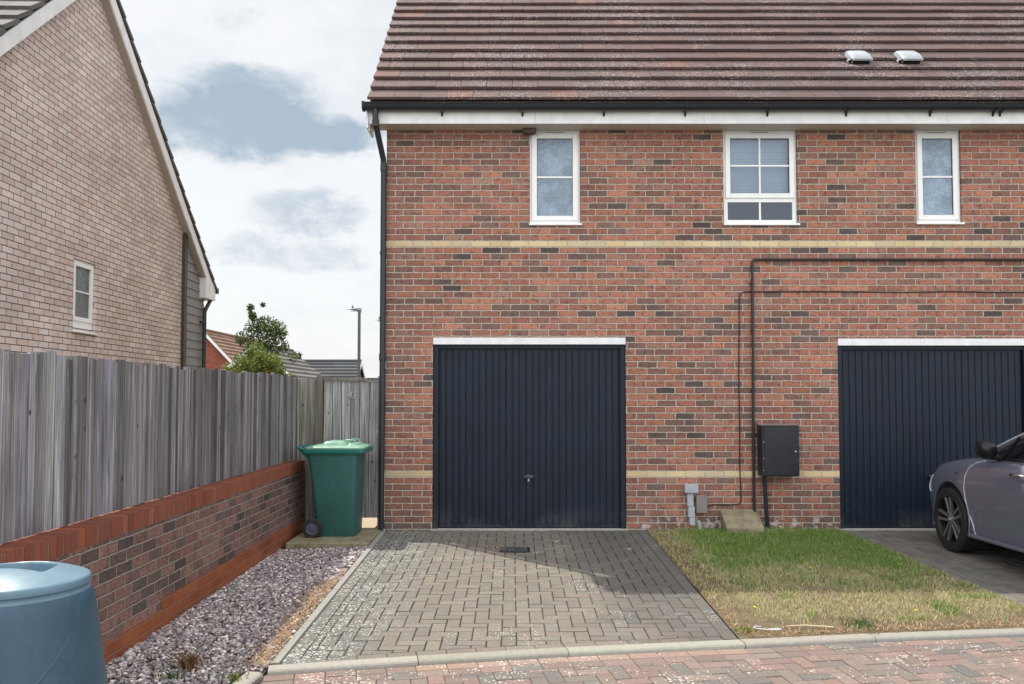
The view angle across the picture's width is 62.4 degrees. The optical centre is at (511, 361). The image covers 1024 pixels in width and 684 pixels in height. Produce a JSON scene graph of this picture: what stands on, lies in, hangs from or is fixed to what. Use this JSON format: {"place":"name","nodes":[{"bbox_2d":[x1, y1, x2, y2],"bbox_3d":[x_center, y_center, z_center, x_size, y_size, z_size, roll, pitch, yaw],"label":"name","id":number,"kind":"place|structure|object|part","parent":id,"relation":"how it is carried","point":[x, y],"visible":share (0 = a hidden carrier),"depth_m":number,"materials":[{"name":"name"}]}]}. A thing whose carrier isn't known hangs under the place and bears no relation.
{"place":"outdoors","nodes":[
{"label":"outdoors","id":0,"kind":"place"},
{"bbox_2d":[0,0,218,369],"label":"pale brick house","id":1,"kind":"structure","parent":0,"point":[102,253],"depth_m":11.00,"materials":[{"name":"grey brick"}]},
{"bbox_2d":[72,259,98,335],"bbox_3d":[-5.503,-0.820,10.850,0.135,0.932,0.645,0,-2,-2],"label":"window","id":2,"kind":"structure","parent":1,"relation":"in","point":[83,272],"depth_m":10.88,"materials":[{"name":"white plastic"}]},
{"bbox_2d":[106,546,366,683],"bbox_3d":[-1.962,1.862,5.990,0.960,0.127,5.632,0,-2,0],"label":"gravel","id":3,"kind":"structure","parent":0,"point":[207,610],"depth_m":6.00,"materials":[{"name":"grey gravel"}]},
{"bbox_2d":[0,561,107,683],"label":"compost bin","id":4,"kind":"object","parent":3,"relation":"on","point":[50,631],"visible":1,"depth_m":3.02,"materials":[{"name":"blue plastic"}]},
{"bbox_2d":[158,666,186,681],"bbox_3d":[-1.950,1.801,4.861,0.173,0.074,0.112,2,-3,-39],"label":"weed","id":5,"kind":"object","parent":3,"relation":"on","point":[170,676],"visible":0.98,"depth_m":4.86,"materials":[{"name":"green plant"}]},
{"bbox_2d":[165,646,207,672],"bbox_3d":[-1.936,1.782,5.055,0.276,0.130,0.265,0,-2,0],"label":"dry plant","id":6,"kind":"object","parent":3,"relation":"on","point":[189,662],"visible":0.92,"depth_m":5.04,"materials":[{"name":"brown plant"}]},
{"bbox_2d":[219,666,249,683],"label":"weed","id":7,"kind":"object","parent":3,"relation":"on","point":[235,677],"visible":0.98,"depth_m":4.94,"materials":[{"name":"green plant"}]},
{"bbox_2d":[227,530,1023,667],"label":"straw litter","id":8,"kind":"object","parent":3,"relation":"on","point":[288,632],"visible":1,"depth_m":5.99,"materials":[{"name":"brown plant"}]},
{"bbox_2d":[120,0,396,381],"label":"sky","id":9,"kind":"structure","parent":0,"point":[277,160],"materials":[{"name":"white"}]},
{"bbox_2d":[362,490,384,527],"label":"path","id":10,"kind":"structure","parent":0,"point":[368,522],"depth_m":10.37,"materials":[{"name":"beige concrete"}]},
{"bbox_2d":[294,379,315,520],"bbox_3d":[-2.445,1.063,9.957,0.310,1.725,0.056,0,-2,0],"label":"fence panel","id":11,"kind":"object","parent":10,"relation":"on","point":[306,411],"visible":0.43,"depth_m":9.95,"materials":[{"name":"grey wood"}]},
{"bbox_2d":[316,376,323,443],"bbox_3d":[-2.260,1.082,9.916,0.075,1.825,0.075,0,-2,0],"label":"gate post","id":12,"kind":"object","parent":10,"relation":"on","point":[319,409],"visible":0.45,"depth_m":9.90,"materials":[{"name":"grey wood"}]},
{"bbox_2d":[323,376,378,526],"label":"wooden gate","id":13,"kind":"structure","parent":12,"relation":"attached to","point":[351,407],"depth_m":9.92,"materials":[{"name":"grey wood"}]},
{"bbox_2d":[281,530,736,663],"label":"driveway","id":14,"kind":"structure","parent":0,"point":[551,638],"depth_m":6.73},
{"bbox_2d":[399,530,619,553],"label":"leaf litter","id":15,"kind":"object","parent":14,"relation":"on","point":[499,545],"visible":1,"depth_m":8.75,"materials":[{"name":"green plant"}]},
{"bbox_2d":[499,547,529,551],"bbox_3d":[0.025,1.917,8.608,0.310,0.008,0.260,0,-2,0],"label":"drain cover","id":16,"kind":"object","parent":14,"relation":"on","point":[522,549],"visible":1,"depth_m":8.61,"materials":[{"name":"grey metal"}]},
{"bbox_2d":[323,436,722,620],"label":"ground","id":17,"kind":"structure","parent":0,"point":[691,584],"depth_m":7.03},
{"bbox_2d":[0,460,304,664],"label":"brick wall","id":18,"kind":"structure","parent":17,"relation":"on","point":[154,565],"depth_m":6.00,"materials":[{"name":"red brick"}]},
{"bbox_2d":[0,349,296,543],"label":"timber fence","id":19,"kind":"object","parent":18,"relation":"on","point":[82,438],"visible":1,"depth_m":5.47,"materials":[{"name":"grey wood"}]},
{"bbox_2d":[206,329,252,369],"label":"brick house","id":20,"kind":"structure","parent":17,"relation":"on","point":[221,348],"depth_m":50.09,"materials":[{"name":"tile"}]},
{"bbox_2d":[220,338,295,376],"bbox_3d":[-5.716,0.852,18.936,1.891,2.754,1.297,0,-2,0],"label":"garden shrub","id":21,"kind":"object","parent":17,"relation":"on","point":[269,362],"visible":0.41,"depth_m":18.81,"materials":[{"name":"green plant"}]},
{"bbox_2d":[235,302,302,373],"bbox_3d":[-6.348,0.485,22.075,1.783,4.121,0.856,0,-2,0],"label":"young tree","id":22,"kind":"object","parent":17,"relation":"on","point":[267,329],"visible":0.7,"depth_m":22.00,"materials":[{"name":"green plant"}]},
{"bbox_2d":[222,344,324,378],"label":"tiled house","id":23,"kind":"structure","parent":17,"relation":"on","point":[299,368],"depth_m":40.89,"materials":[{"name":"grey tile"}]},
{"bbox_2d":[302,359,365,377],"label":"garage block","id":24,"kind":"structure","parent":17,"relation":"on","point":[336,368],"depth_m":50.97,"materials":[{"name":"grey tile"}]},
{"bbox_2d":[286,528,382,549],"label":"concrete slab","id":25,"kind":"structure","parent":17,"relation":"on","point":[365,536],"depth_m":8.88,"materials":[{"name":"beige concrete"}]},
{"bbox_2d":[297,438,372,537],"bbox_3d":[-1.973,1.394,9.431,0.746,1.061,0.628,0,-2,0],"label":"wheelie bin","id":26,"kind":"object","parent":25,"relation":"on","point":[337,467],"visible":1,"depth_m":9.17,"materials":[{"name":"green plastic"}]},
{"bbox_2d":[348,305,361,377],"bbox_3d":[-5.638,0.416,30.008,0.544,4.910,0.200,0,-2,0],"label":"street lamp","id":27,"kind":"object","parent":17,"relation":"on","point":[358,310],"visible":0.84,"depth_m":30.02,"materials":[{"name":"grey metal"}]},
{"bbox_2d":[232,628,1023,683],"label":"kerb","id":28,"kind":"structure","parent":17,"relation":"on","point":[362,664],"depth_m":5.49,"materials":[{"name":"concrete"}]},
{"bbox_2d":[361,0,1023,531],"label":"brick house","id":29,"kind":"structure","parent":17,"relation":"on","point":[669,264],"depth_m":9.85,"materials":[{"name":"red brick"}]},
{"bbox_2d":[433,345,625,528],"bbox_3d":[0.201,0.852,9.840,2.239,2.178,0.106,0,-2,0],"label":"garage door","id":30,"kind":"structure","parent":29,"relation":"in","point":[525,436],"depth_m":9.84,"materials":[{"name":"blue metal"}]},
{"bbox_2d":[529,131,581,225],"bbox_3d":[0.508,-2.159,9.931,0.620,1.139,0.123,0,-2,0],"label":"window","id":31,"kind":"structure","parent":29,"relation":"in","point":[554,156],"depth_m":9.93,"materials":[{"name":"white plastic"}]},
{"bbox_2d":[723,131,799,225],"bbox_3d":[2.916,-2.158,9.947,0.890,1.139,0.155,0,-2,0],"label":"window","id":32,"kind":"structure","parent":29,"relation":"in","point":[733,141],"depth_m":9.95,"materials":[{"name":"white plastic"}]},
{"bbox_2d":[838,346,1023,528],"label":"garage door","id":33,"kind":"structure","parent":29,"relation":"in","point":[905,412],"depth_m":9.84,"materials":[{"name":"blue metal"}]},
{"bbox_2d":[915,131,964,224],"bbox_3d":[5.004,-2.164,9.931,0.556,1.129,0.123,0,-2,0],"label":"window","id":34,"kind":"structure","parent":29,"relation":"in","point":[936,152],"depth_m":9.93,"materials":[{"name":"white plastic"}]},
{"bbox_2d":[257,621,878,683],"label":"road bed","id":35,"kind":"object","parent":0,"point":[264,674],"depth_m":5.09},
{"bbox_2d":[270,531,690,664],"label":"edging kerb","id":36,"kind":"structure","parent":35,"relation":"on","point":[288,647],"depth_m":6.52,"materials":[{"name":"concrete"}]},
{"bbox_2d":[262,637,1023,683],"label":"road","id":37,"kind":"structure","parent":0,"point":[998,660],"depth_m":5.19,"materials":[{"name":"red brick"}]},
{"bbox_2d":[645,525,1023,638],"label":"grass","id":38,"kind":"structure","parent":0,"point":[746,545],"depth_m":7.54,"materials":[{"name":"green plant"}]},
{"bbox_2d":[720,509,763,533],"bbox_3d":[2.605,1.855,9.573,0.420,0.330,0.312,0,-2,0],"label":"meter cover","id":39,"kind":"object","parent":38,"relation":"on","point":[735,520],"visible":0.64,"depth_m":9.54,"materials":[{"name":"concrete"}]},
{"bbox_2d":[734,624,762,634],"bbox_3d":[1.625,1.851,5.859,0.204,0.039,0.172,0,-2,0],"label":"weed","id":40,"kind":"object","parent":38,"relation":"on","point":[745,628],"visible":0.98,"depth_m":5.85,"materials":[{"name":"green plant"}]},
{"bbox_2d":[753,625,781,629],"bbox_3d":[1.776,1.850,5.873,0.196,0.018,0.066,0,-2,9],"label":"white cord","id":41,"kind":"object","parent":38,"relation":"on","point":[767,629],"visible":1,"depth_m":5.86,"materials":[{"name":"white plastic"}]},
{"bbox_2d":[786,625,833,627],"bbox_3d":[2.085,1.854,5.919,0.331,0.025,0.015,0,-2,2],"label":"dry stalk","id":42,"kind":"object","parent":38,"relation":"on","point":[813,626],"visible":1,"depth_m":5.91,"materials":[{"name":"beige plant"}]},
{"bbox_2d":[831,616,886,633],"bbox_3d":[2.473,1.847,5.967,0.344,0.048,0.403,0,-2,0],"label":"weed","id":43,"kind":"object","parent":38,"relation":"on","point":[860,622],"visible":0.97,"depth_m":5.98,"materials":[{"name":"green plant"}]},
{"bbox_2d":[837,530,1023,605],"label":"driveway","id":44,"kind":"structure","parent":0,"point":[989,567],"depth_m":8.21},
{"bbox_2d":[929,433,1023,552],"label":"parked car","id":45,"kind":"object","parent":44,"relation":"on","point":[976,503],"visible":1,"depth_m":7.96,"materials":[{"name":"grey paint"}]},
{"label":"windows","id":46,"kind":"part","parent":45,"relation":"part of","materials":[{"name":"black glass"}]}
]}

